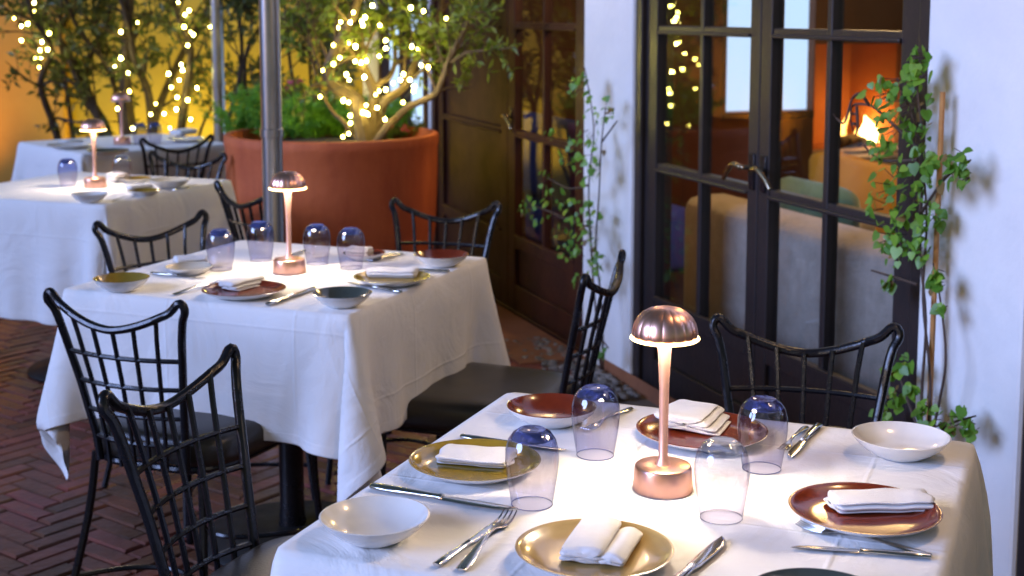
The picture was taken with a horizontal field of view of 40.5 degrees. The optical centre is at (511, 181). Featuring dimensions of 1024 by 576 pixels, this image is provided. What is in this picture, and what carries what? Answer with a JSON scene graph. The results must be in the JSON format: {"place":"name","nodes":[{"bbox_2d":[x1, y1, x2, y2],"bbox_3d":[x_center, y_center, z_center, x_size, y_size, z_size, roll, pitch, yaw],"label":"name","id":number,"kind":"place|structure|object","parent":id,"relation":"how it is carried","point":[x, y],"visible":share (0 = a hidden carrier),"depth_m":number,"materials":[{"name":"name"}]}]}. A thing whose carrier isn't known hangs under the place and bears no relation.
{"place":"outdoors","nodes":[
{"label":"outdoors","id":0,"kind":"place"},
{"bbox_2d":[0,318,604,575],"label":"brick paving","id":1,"kind":"structure","parent":0,"point":[43,500],"depth_m":4.26,"materials":[{"name":"brick"}]},
{"bbox_2d":[27,357,50,382],"bbox_3d":[-1.720,0.400,5.654,0.822,0.749,0.822,3,8,22],"label":"dining table","id":2,"kind":"object","parent":1,"relation":"on","point":[37,371],"visible":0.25,"depth_m":5.59,"materials":[{"name":"black metal"}]},
{"bbox_2d":[0,172,245,325],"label":"tablecloth","id":3,"kind":"object","parent":2,"relation":"on","point":[48,238],"visible":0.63,"depth_m":5.24,"materials":[{"name":"white fabric"}]},
{"bbox_2d":[71,191,107,203],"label":"bowl","id":4,"kind":"object","parent":3,"relation":"on","point":[87,197],"visible":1,"depth_m":5.11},
{"bbox_2d":[80,118,106,187],"bbox_3d":[-1.681,-0.115,5.576,0.103,0.278,0.103,1,7,10],"label":"table lamp","id":5,"kind":"object","parent":3,"relation":"on","point":[92,126],"visible":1,"depth_m":5.55,"materials":[{"name":"pink metal"}]},
{"bbox_2d":[106,171,129,180],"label":"napkin","id":6,"kind":"object","parent":3,"relation":"on","point":[114,176],"visible":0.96,"depth_m":5.73,"materials":[{"name":"fabric"}]},
{"bbox_2d":[119,176,150,183],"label":"plate","id":7,"kind":"object","parent":3,"relation":"on","point":[136,179],"visible":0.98,"depth_m":5.70,"materials":[{"name":"white ceramic"}]},
{"bbox_2d":[127,188,160,195],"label":"plate","id":8,"kind":"object","parent":3,"relation":"on","point":[144,191],"visible":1,"depth_m":5.34,"materials":[{"name":"yellow ceramic"}]},
{"bbox_2d":[148,177,189,188],"bbox_3d":[-1.377,0.008,5.573,0.164,0.035,0.167,0,7,0],"label":"bowl","id":9,"kind":"object","parent":3,"relation":"on","point":[168,182],"visible":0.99,"depth_m":5.54,"materials":[{"name":"beige ceramic"}]},
{"bbox_2d":[0,0,166,139],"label":"olive shrub","id":10,"kind":"object","parent":1,"relation":"on","point":[85,95],"visible":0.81,"depth_m":8.42,"materials":[{"name":"green plant"}]},
{"bbox_2d":[21,0,185,134],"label":"olive shrub","id":11,"kind":"object","parent":1,"relation":"on","point":[99,51],"visible":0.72,"depth_m":8.45,"materials":[{"name":"green plant"}]},
{"bbox_2d":[66,0,259,136],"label":"olive shrub","id":12,"kind":"object","parent":1,"relation":"on","point":[140,71],"visible":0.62,"depth_m":8.46,"materials":[{"name":"green plant"}]},
{"bbox_2d":[150,1,210,128],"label":"string lights","id":13,"kind":"object","parent":12,"relation":"attached to","point":[181,64],"visible":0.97,"depth_m":8.41},
{"bbox_2d":[139,134,213,177],"bbox_3d":[-1.860,0.150,7.360,0.450,0.831,0.616,-5,8,-33],"label":"patio chair","id":14,"kind":"object","parent":1,"relation":"on","point":[167,150],"visible":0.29,"depth_m":7.08,"materials":[{"name":"black metal"}]},
{"bbox_2d":[43,287,321,575],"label":"patio chair","id":15,"kind":"object","parent":1,"relation":"on","point":[106,448],"visible":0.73,"depth_m":3.24,"materials":[{"name":"black metal"}]},
{"bbox_2d":[148,150,227,178],"bbox_3d":[-1.546,0.308,6.086,0.450,0.831,0.616,2,7,15],"label":"patio chair","id":16,"kind":"object","parent":1,"relation":"on","point":[223,155],"visible":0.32,"depth_m":6.32,"materials":[{"name":"black metal"}]},
{"bbox_2d":[97,343,294,575],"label":"patio chair","id":17,"kind":"object","parent":1,"relation":"on","point":[256,559],"visible":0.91,"depth_m":2.52,"materials":[{"name":"black metal"}]},
{"bbox_2d":[92,209,313,537],"bbox_3d":[-0.944,0.542,4.191,0.450,0.831,0.616,-6,9,-42],"label":"patio chair","id":18,"kind":"object","parent":1,"relation":"on","point":[104,228],"visible":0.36,"depth_m":4.29,"materials":[{"name":"black metal"}]},
{"bbox_2d":[210,0,225,141],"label":"steel pole","id":19,"kind":"object","parent":1,"relation":"on","point":[217,54],"visible":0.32,"depth_m":8.07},
{"bbox_2d":[214,180,263,241],"bbox_3d":[-0.789,0.399,5.346,0.616,0.831,0.450,-7,10,-43],"label":"patio chair","id":20,"kind":"object","parent":1,"relation":"on","point":[226,201],"visible":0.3,"depth_m":5.16,"materials":[{"name":"black metal"}]},
{"bbox_2d":[258,0,284,242],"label":"steel pole","id":21,"kind":"object","parent":1,"relation":"on","point":[271,133],"visible":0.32,"depth_m":4.84,"materials":[{"name":"metal"}]},
{"bbox_2d":[208,443,336,565],"bbox_3d":[-0.612,0.626,3.827,0.822,0.749,0.822,3,8,22],"label":"dining table","id":22,"kind":"object","parent":1,"relation":"on","point":[292,509],"visible":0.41,"depth_m":3.83,"materials":[{"name":"black metal"}]},
{"bbox_2d":[36,240,510,501],"bbox_3d":[-0.606,0.502,3.812,1.004,0.513,0.989,3,8,22],"label":"tablecloth","id":23,"kind":"object","parent":22,"relation":"on","point":[343,387],"visible":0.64,"depth_m":3.44,"materials":[{"name":"white fabric"}]},
{"bbox_2d":[93,272,149,292],"bbox_3d":[-0.993,0.261,3.529,0.140,0.035,0.142,0,7,0],"label":"bowl","id":24,"kind":"object","parent":23,"relation":"on","point":[121,282],"visible":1,"depth_m":3.52,"materials":[{"name":"yellow ceramic"}]},
{"bbox_2d":[165,262,212,275],"bbox_3d":[-0.875,0.239,3.760,0.127,0.021,0.128,0,7,0],"label":"bowl","id":25,"kind":"object","parent":23,"relation":"on","point":[189,268],"visible":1,"depth_m":3.78,"materials":[{"name":"beige ceramic"}]},
{"bbox_2d":[173,254,207,262],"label":"napkin","id":26,"kind":"object","parent":25,"relation":"on","point":[189,258],"visible":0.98,"depth_m":3.83,"materials":[{"name":"fabric"}]},
{"bbox_2d":[206,228,234,270],"bbox_3d":[-0.800,0.187,3.809,0.078,0.112,0.078,0,7,0],"label":"drinking glass","id":27,"kind":"object","parent":23,"relation":"on","point":[219,232],"visible":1,"depth_m":3.79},
{"bbox_2d":[201,280,285,300],"bbox_3d":[-0.669,0.276,3.463,0.209,0.021,0.206,0,7,0],"label":"plate","id":28,"kind":"object","parent":23,"relation":"on","point":[264,289],"visible":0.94,"depth_m":3.47,"materials":[{"name":"red ceramic"}]},
{"bbox_2d":[217,274,267,290],"bbox_3d":[-0.685,0.256,3.544,0.074,0.025,0.130,4,8,32],"label":"napkin","id":29,"kind":"object","parent":28,"relation":"on","point":[242,282],"visible":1,"depth_m":3.51,"materials":[{"name":"fabric"}]},
{"bbox_2d":[247,220,273,261],"bbox_3d":[-0.716,0.169,3.950,0.078,0.112,0.078,0,7,0],"label":"drinking glass","id":30,"kind":"object","parent":23,"relation":"on","point":[260,224],"visible":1,"depth_m":3.93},
{"bbox_2d":[269,171,306,274],"bbox_3d":[-0.606,0.110,3.757,0.103,0.278,0.103,-6,9,-40],"label":"table lamp","id":31,"kind":"object","parent":23,"relation":"on","point":[287,183],"visible":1,"depth_m":3.73,"materials":[{"name":"pink metal"}]},
{"bbox_2d":[265,286,315,305],"bbox_3d":[-0.545,0.282,3.449,0.020,0.009,0.234,3,8,22],"label":"knife","id":32,"kind":"object","parent":23,"relation":"on","point":[274,301],"visible":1,"depth_m":3.41,"materials":[{"name":"metal"}]},
{"bbox_2d":[303,223,330,265],"bbox_3d":[-0.548,0.176,3.894,0.078,0.112,0.078,0,7,0],"label":"drinking glass","id":33,"kind":"object","parent":23,"relation":"on","point":[316,227],"visible":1,"depth_m":3.87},
{"bbox_2d":[312,286,371,308],"bbox_3d":[-0.409,0.284,3.342,0.145,0.035,0.146,0,7,0],"label":"bowl","id":34,"kind":"object","parent":23,"relation":"on","point":[341,297],"visible":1,"depth_m":3.37,"materials":[{"name":"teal ceramic"}]},
{"bbox_2d":[337,227,364,269],"bbox_3d":[-0.445,0.184,3.830,0.078,0.112,0.078,0,7,0],"label":"drinking glass","id":35,"kind":"object","parent":23,"relation":"on","point":[350,231],"visible":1,"depth_m":3.81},
{"bbox_2d":[343,249,384,260],"bbox_3d":[-0.423,0.213,3.970,0.122,0.021,0.122,0,7,0],"label":"plate","id":36,"kind":"object","parent":23,"relation":"on","point":[378,253],"visible":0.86,"depth_m":3.93,"materials":[{"name":"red ceramic"}]},
{"bbox_2d":[345,245,373,255],"bbox_3d":[-0.436,0.200,3.977,0.078,0.028,0.060,2,7,12],"label":"napkin","id":37,"kind":"object","parent":36,"relation":"on","point":[352,250],"visible":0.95,"depth_m":3.95,"materials":[{"name":"fabric"}]},
{"bbox_2d":[353,271,429,287],"bbox_3d":[-0.314,0.257,3.619,0.200,0.021,0.200,0,7,0],"label":"plate","id":38,"kind":"object","parent":23,"relation":"on","point":[387,282],"visible":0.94,"depth_m":3.62,"materials":[{"name":"yellow ceramic"}]},
{"bbox_2d":[366,266,418,277],"bbox_3d":[-0.316,0.239,3.691,0.137,0.022,0.076,1,7,6],"label":"napkin","id":39,"kind":"object","parent":38,"relation":"on","point":[398,272],"visible":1,"depth_m":3.66,"materials":[{"name":"fabric"}]},
{"bbox_2d":[414,249,468,267],"bbox_3d":[-0.196,0.219,3.868,0.154,0.035,0.152,0,7,0],"label":"bowl","id":40,"kind":"object","parent":23,"relation":"on","point":[441,258],"visible":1,"depth_m":3.87,"materials":[{"name":"red ceramic"}]},
{"bbox_2d":[178,0,369,132],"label":"olive shrub","id":41,"kind":"object","parent":1,"relation":"on","point":[247,7],"visible":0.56,"depth_m":8.24,"materials":[{"name":"green plant"}]},
{"bbox_2d":[225,0,368,106],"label":"olive shrub","id":42,"kind":"object","parent":1,"relation":"on","point":[326,44],"visible":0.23,"depth_m":8.45,"materials":[{"name":"green plant"}]},
{"bbox_2d":[223,126,438,251],"bbox_3d":[-0.847,0.213,6.585,1.005,0.892,1.005,0,7,0],"label":"planter","id":43,"kind":"object","parent":1,"relation":"on","point":[350,181],"visible":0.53,"depth_m":6.14,"materials":[{"name":"ceramic"}]},
{"bbox_2d":[198,84,287,133],"bbox_3d":[-1.304,-0.353,6.838,0.483,0.284,0.511,6,9,38],"label":"feathery plant","id":44,"kind":"object","parent":43,"relation":"in","point":[243,106],"visible":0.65,"depth_m":6.76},
{"bbox_2d":[239,87,339,138],"bbox_3d":[-1.061,-0.326,6.647,0.503,0.270,0.442,0,7,0],"label":"feathery plant","id":45,"kind":"object","parent":43,"relation":"in","point":[295,126],"visible":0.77,"depth_m":6.60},
{"bbox_2d":[245,69,337,105],"bbox_3d":[-1.156,-0.436,7.343,0.489,0.330,0.388,0,7,0],"label":"flowering plant","id":46,"kind":"object","parent":43,"relation":"in","point":[291,81],"visible":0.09,"depth_m":7.29,"materials":[{"name":"green plant"}]},
{"bbox_2d":[255,92,351,138],"bbox_3d":[-0.992,-0.324,6.753,0.485,0.250,0.427,5,9,34],"label":"feathery plant","id":47,"kind":"object","parent":43,"relation":"on","point":[340,106],"visible":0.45,"depth_m":6.68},
{"bbox_2d":[282,84,346,109],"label":"flowering plant","id":48,"kind":"object","parent":43,"relation":"in","point":[291,95],"visible":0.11,"depth_m":7.20,"materials":[{"name":"green plant"}]},
{"bbox_2d":[322,106,383,136],"bbox_3d":[-0.832,-0.287,6.770,0.350,0.178,0.349,-6,9,-39],"label":"feathery plant","id":49,"kind":"object","parent":43,"relation":"on","point":[337,126],"visible":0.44,"depth_m":6.67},
{"bbox_2d":[345,120,410,139],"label":"flowering plant","id":50,"kind":"object","parent":43,"relation":"on","point":[391,132],"visible":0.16,"depth_m":6.67,"materials":[{"name":"green plant"}]},
{"bbox_2d":[347,94,416,133],"bbox_3d":[-0.642,-0.328,6.889,0.378,0.234,0.378,0,7,0],"label":"feathery plant","id":51,"kind":"object","parent":43,"relation":"in","point":[394,108],"visible":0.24,"depth_m":6.81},
{"bbox_2d":[254,0,520,140],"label":"olive tree","id":52,"kind":"object","parent":43,"relation":"in","point":[368,128],"visible":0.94,"depth_m":6.45,"materials":[{"name":"green plant"}]},
{"bbox_2d":[319,3,447,137],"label":"string lights","id":53,"kind":"object","parent":52,"relation":"attached to","point":[333,62],"visible":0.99,"depth_m":6.36},
{"bbox_2d":[392,113,426,138],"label":"flowering plant","id":54,"kind":"object","parent":43,"relation":"in","point":[413,125],"visible":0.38,"depth_m":6.81,"materials":[{"name":"green plant"}]},
{"bbox_2d":[325,197,501,484],"bbox_3d":[-0.294,0.505,4.489,0.450,0.831,0.616,2,7,14],"label":"patio chair","id":55,"kind":"object","parent":1,"relation":"on","point":[444,221],"visible":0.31,"depth_m":4.71,"materials":[{"name":"black metal"}]},
{"bbox_2d":[381,249,625,475],"bbox_3d":[-0.025,0.604,3.691,0.616,0.831,0.450,2,7,19],"label":"patio chair","id":56,"kind":"object","parent":1,"relation":"on","point":[440,408],"visible":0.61,"depth_m":3.56,"materials":[{"name":"black metal"}]},
{"bbox_2d":[504,336,640,400],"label":"gravel","id":57,"kind":"structure","parent":1,"relation":"on","point":[604,378],"depth_m":5.66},
{"bbox_2d":[709,313,903,428],"bbox_3d":[0.543,0.730,2.672,0.450,0.831,0.616,2,7,14],"label":"patio chair","id":58,"kind":"object","parent":1,"relation":"on","point":[831,352],"visible":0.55,"depth_m":2.90,"materials":[{"name":"black metal"}]},
{"bbox_3d":[-2.091,0.170,7.519,0.822,0.749,0.822,-6,9,-40],"label":"dining table","id":59,"kind":"object","parent":1,"relation":"on","visible":0},
{"bbox_2d":[11,133,225,180],"bbox_3d":[-2.097,0.046,7.505,0.989,0.513,1.004,-6,9,-40],"label":"tablecloth","id":60,"kind":"object","parent":59,"relation":"on","point":[34,159],"visible":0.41,"depth_m":7.25,"materials":[{"name":"white fabric"}]},
{"bbox_2d":[47,142,91,148],"bbox_3d":[-2.284,-0.181,7.162,0.229,0.021,0.226,0,7,0],"label":"plate","id":61,"kind":"object","parent":60,"relation":"on","point":[72,145],"visible":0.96,"depth_m":7.20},
{"bbox_2d":[87,148,128,154],"bbox_3d":[-2.001,-0.145,6.871,0.204,0.021,0.205,0,7,0],"label":"plate","id":62,"kind":"object","parent":60,"relation":"on","point":[108,151],"visible":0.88,"depth_m":6.92,"materials":[{"name":"grey ceramic"}]},
{"bbox_2d":[111,92,130,144],"bbox_3d":[-2.071,-0.334,7.352,0.103,0.278,0.103,-4,8,-30],"label":"table lamp","id":63,"kind":"object","parent":60,"relation":"on","point":[121,98],"visible":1,"depth_m":7.33,"materials":[{"name":"pink metal"}]},
{"bbox_2d":[167,136,204,142],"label":"plate","id":64,"kind":"object","parent":60,"relation":"on","point":[184,139],"visible":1,"depth_m":7.49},
{"bbox_2d":[169,128,197,135],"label":"napkin","id":65,"kind":"object","parent":64,"relation":"on","point":[184,131],"visible":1,"depth_m":7.82,"materials":[{"name":"fabric"}]},
{"bbox_2d":[597,381,658,407],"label":"ground","id":66,"kind":"structure","parent":0,"point":[639,401],"depth_m":5.27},
{"bbox_2d":[0,0,69,182],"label":"garden wall","id":67,"kind":"structure","parent":66,"relation":"on","point":[22,114],"depth_m":9.28,"materials":[{"name":"paint"}]},
{"bbox_2d":[65,0,362,139],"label":"garden wall","id":68,"kind":"structure","parent":66,"relation":"on","point":[157,73],"depth_m":9.30,"materials":[{"name":"yellow paint"}]},
{"bbox_2d":[363,0,1023,575],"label":"restaurant building","id":69,"kind":"structure","parent":66,"relation":"on","point":[743,98],"depth_m":5.22,"materials":[{"name":"white paint"}]},
{"bbox_2d":[377,0,428,128],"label":"side window","id":70,"kind":"structure","parent":69,"relation":"in","point":[384,69],"depth_m":8.39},
{"bbox_2d":[431,0,584,351],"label":"french door","id":71,"kind":"structure","parent":69,"relation":"in","point":[480,128],"depth_m":6.76,"materials":[{"name":"brown wood"}]},
{"bbox_2d":[517,67,617,369],"bbox_3d":[0.213,0.121,5.665,0.134,1.180,0.968,-2,7,-19],"label":"climbing vine","id":72,"kind":"object","parent":69,"relation":"attached to","point":[578,157],"visible":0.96,"depth_m":5.44,"materials":[{"name":"green plant"}]},
{"bbox_2d":[523,111,685,271],"bbox_3d":[0.457,0.028,7.721,0.600,0.780,1.300,-3,7,-20],"label":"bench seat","id":73,"kind":"object","parent":69,"relation":"in","point":[563,174],"visible":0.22,"depth_m":7.61,"materials":[{"name":"blue fabric"}]},
{"bbox_2d":[720,0,813,119],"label":"window frame","id":74,"kind":"structure","parent":69,"relation":"in","point":[725,115],"depth_m":8.90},
{"bbox_2d":[726,0,808,110],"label":"dusk window pane","id":75,"kind":"structure","parent":69,"relation":"in","point":[795,63],"depth_m":9.08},
{"bbox_2d":[632,0,930,428],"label":"french door","id":76,"kind":"structure","parent":69,"relation":"in","point":[694,368],"depth_m":4.51,"materials":[{"name":"black metal"}]},
{"bbox_2d":[684,193,893,395],"bbox_3d":[1.595,0.495,4.660,0.860,0.603,2.860,-3,7,-20],"label":"sofa","id":77,"kind":"object","parent":69,"relation":"in","point":[864,305],"visible":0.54,"depth_m":4.94,"materials":[{"name":"grey fabric"}]},
{"bbox_2d":[780,176,860,227],"bbox_3d":[1.182,0.199,5.442,0.160,0.400,0.540,-3,7,-20],"label":"cushion","id":78,"kind":"object","parent":77,"relation":"on","point":[808,188],"visible":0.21,"depth_m":5.34,"materials":[{"name":"green fabric"}]},
{"bbox_2d":[809,151,896,234],"bbox_3d":[1.832,0.178,6.750,0.750,0.680,0.858,-3,8,-25],"label":"tub armchair","id":79,"kind":"object","parent":69,"relation":"in","point":[855,173],"visible":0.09,"depth_m":6.42,"materials":[{"name":"fabric"}]},
{"bbox_2d":[840,112,877,148],"bbox_3d":[2.462,-0.366,9.752,0.489,0.253,0.167,-5,8,-33],"label":"open fire","id":80,"kind":"object","parent":69,"relation":"in","point":[866,131],"visible":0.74,"depth_m":9.69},
{"bbox_2d":[1016,420,1023,575],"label":"french door","id":81,"kind":"structure","parent":69,"relation":"in","point":[1020,551],"depth_m":3.35,"materials":[{"name":"black glass"}]},
{"bbox_2d":[926,92,944,420],"bbox_3d":[1.077,0.426,3.558,0.021,1.311,0.016,0,7,0],"label":"garden stake","id":82,"kind":"object","parent":66,"relation":"on","point":[936,233],"visible":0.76,"depth_m":3.52,"materials":[{"name":"brown wood"}]},
{"bbox_2d":[833,45,978,442],"bbox_3d":[0.999,0.214,3.624,0.129,1.141,0.698,-2,7,-16],"label":"climbing vine","id":83,"kind":"object","parent":82,"relation":"attached to","point":[910,73],"visible":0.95,"depth_m":3.53,"materials":[{"name":"green plant"}]},
{"bbox_3d":[0.224,0.838,2.111,0.822,0.749,0.822,3,8,22],"label":"dining table","id":84,"kind":"object","parent":66,"relation":"on","visible":0},
{"bbox_2d":[270,392,992,575],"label":"tablecloth","id":85,"kind":"object","parent":84,"relation":"on","point":[765,534],"visible":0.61,"depth_m":2.01,"materials":[{"name":"white fabric"}]},
{"bbox_2d":[319,496,429,548],"bbox_3d":[-0.185,0.466,1.869,0.149,0.035,0.150,0,7,0],"label":"bowl","id":86,"kind":"object","parent":85,"relation":"on","point":[372,522],"visible":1,"depth_m":1.90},
{"bbox_2d":[369,482,517,508],"bbox_3d":[-0.102,0.459,2.018,0.236,0.009,0.020,3,8,24],"label":"knife","id":87,"kind":"object","parent":85,"relation":"on","point":[400,490],"visible":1,"depth_m":2.02,"materials":[{"name":"metal"}]},
{"bbox_2d":[433,521,497,566],"bbox_3d":[-0.058,0.481,1.851,0.015,0.007,0.175,4,8,27],"label":"knife","id":88,"kind":"object","parent":85,"relation":"on","point":[451,554],"visible":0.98,"depth_m":1.83,"materials":[{"name":"metal"}]},
{"bbox_2d":[408,439,540,483],"bbox_3d":[-0.058,0.439,2.146,0.205,0.021,0.204,0,7,0],"label":"plate","id":89,"kind":"object","parent":85,"relation":"on","point":[423,459],"visible":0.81,"depth_m":2.14,"materials":[{"name":"yellow ceramic"}]},
{"bbox_2d":[435,444,517,467],"bbox_3d":[-0.054,0.428,2.166,0.124,0.022,0.082,2,7,14],"label":"napkin","id":90,"kind":"object","parent":89,"relation":"on","point":[480,456],"visible":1,"depth_m":2.15,"materials":[{"name":"fabric"}]},
{"bbox_2d":[456,509,516,570],"bbox_3d":[-0.034,0.477,1.858,0.024,0.011,0.209,2,7,17],"label":"fork","id":91,"kind":"object","parent":85,"relation":"on","point":[468,560],"visible":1,"depth_m":1.83,"materials":[{"name":"metal"}]},
{"bbox_2d":[460,434,566,449],"bbox_3d":[0.001,0.429,2.274,0.187,0.007,0.016,3,8,24],"label":"knife","id":92,"kind":"object","parent":85,"relation":"on","point":[466,436],"visible":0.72,"depth_m":2.28,"materials":[{"name":"metal"}]},
{"bbox_2d":[505,425,558,510],"bbox_3d":[0.029,0.411,1.997,0.078,0.112,0.078,0,7,0],"label":"drinking glass","id":93,"kind":"object","parent":85,"relation":"on","point":[531,435],"visible":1,"depth_m":1.98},
{"bbox_2d":[507,393,596,428],"bbox_3d":[0.069,0.402,2.400,0.156,0.031,0.154,0,7,0],"label":"bowl","id":94,"kind":"object","parent":85,"relation":"on","point":[549,410],"visible":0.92,"depth_m":2.43,"materials":[{"name":"red ceramic"}]},
{"bbox_2d":[515,518,673,575],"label":"plate","id":95,"kind":"object","parent":85,"relation":"on","point":[539,547],"visible":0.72,"depth_m":1.80,"materials":[{"name":"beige metal"}]},
{"bbox_2d":[559,515,620,563],"bbox_3d":[0.104,0.469,1.819,0.059,0.025,0.124,2,7,17],"label":"napkin","id":96,"kind":"object","parent":95,"relation":"on","point":[588,540],"visible":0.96,"depth_m":1.79,"materials":[{"name":"fabric"}]},
{"bbox_2d":[598,527,642,566],"bbox_3d":[0.143,0.473,1.806,0.036,0.017,0.114,2,7,18],"label":"napkin","id":97,"kind":"object","parent":95,"relation":"on","point":[620,548],"visible":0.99,"depth_m":1.78,"materials":[{"name":"fabric"}]},
{"bbox_2d":[571,384,619,460],"bbox_3d":[0.134,0.384,2.218,0.078,0.112,0.078,0,7,0],"label":"drinking glass","id":98,"kind":"object","parent":85,"relation":"on","point":[594,392],"visible":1,"depth_m":2.20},
{"bbox_2d":[581,407,633,429],"bbox_3d":[0.168,0.411,2.412,0.019,0.009,0.166,5,8,33],"label":"spoon","id":99,"kind":"object","parent":85,"relation":"on","point":[597,424],"visible":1,"depth_m":2.39,"materials":[{"name":"metal"}]},
{"bbox_2d":[630,305,699,499],"bbox_3d":[0.225,0.321,2.049,0.103,0.278,0.103,0,7,0],"label":"table lamp","id":100,"kind":"object","parent":85,"relation":"on","point":[664,330],"visible":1,"depth_m":2.03,"materials":[{"name":"pink metal"}]},
{"bbox_2d":[674,536,725,575],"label":"knife","id":101,"kind":"object","parent":85,"relation":"on","point":[706,554],"visible":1,"depth_m":1.80,"materials":[{"name":"metal"}]},
{"bbox_2d":[636,412,767,451],"bbox_3d":[0.315,0.419,2.303,0.217,0.021,0.217,0,7,0],"label":"plate","id":102,"kind":"object","parent":85,"relation":"on","point":[751,431],"visible":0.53,"depth_m":2.31,"materials":[{"name":"red ceramic"}]},
{"bbox_2d":[654,399,730,435],"bbox_3d":[0.313,0.400,2.364,0.118,0.029,0.117,3,8,26],"label":"napkin","id":103,"kind":"object","parent":102,"relation":"on","point":[710,419],"visible":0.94,"depth_m":2.33,"materials":[{"name":"fabric"}]},
{"bbox_2d":[694,436,749,524],"bbox_3d":[0.294,0.417,1.944,0.078,0.112,0.078,0,7,0],"label":"drinking glass","id":104,"kind":"object","parent":85,"relation":"on","point":[720,446],"visible":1,"depth_m":1.92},
{"bbox_2d":[737,395,787,474],"bbox_3d":[0.389,0.392,2.152,0.078,0.112,0.078,0,7,0],"label":"drinking glass","id":105,"kind":"object","parent":85,"relation":"on","point":[762,404],"visible":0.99,"depth_m":2.13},
{"bbox_2d":[788,423,822,457],"bbox_3d":[0.483,0.427,2.289,0.016,0.007,0.192,4,8,27],"label":"knife","id":106,"kind":"object","parent":85,"relation":"on","point":[797,447],"visible":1,"depth_m":2.29,"materials":[{"name":"metal"}]},
{"bbox_2d":[759,568,855,575],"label":"plate","id":107,"kind":"object","parent":85,"relation":"on","point":[804,572],"visible":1,"depth_m":1.72,"materials":[{"name":"teal ceramic"}]},
{"bbox_2d":[795,520,925,551],"bbox_3d":[0.468,0.478,1.864,0.180,0.010,0.021,5,9,35],"label":"fork","id":108,"kind":"object","parent":85,"relation":"on","point":[813,528],"visible":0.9,"depth_m":1.86,"materials":[{"name":"metal"}]},
{"bbox_2d":[791,545,931,558],"bbox_3d":[0.458,0.485,1.821,0.180,0.007,0.016,1,7,12],"label":"knife","id":109,"kind":"object","parent":85,"relation":"on","point":[914,554],"visible":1,"depth_m":1.81,"materials":[{"name":"metal"}]},
{"bbox_2d":[788,482,942,537],"bbox_3d":[0.492,0.464,1.937,0.208,0.021,0.208,0,7,0],"label":"plate","id":110,"kind":"object","parent":85,"relation":"on","point":[809,503],"visible":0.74,"depth_m":1.93,"materials":[{"name":"red ceramic"}]},
{"bbox_2d":[824,488,934,513],"bbox_3d":[0.523,0.451,1.968,0.151,0.022,0.061,0,7,-3],"label":"napkin","id":111,"kind":"object","parent":110,"relation":"on","point":[887,500],"visible":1,"depth_m":1.95,"materials":[{"name":"fabric"}]},
{"bbox_2d":[851,421,951,462],"bbox_3d":[0.622,0.422,2.219,0.155,0.035,0.154,0,7,0],"label":"bowl","id":112,"kind":"object","parent":85,"relation":"on","point":[901,442],"visible":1,"depth_m":2.25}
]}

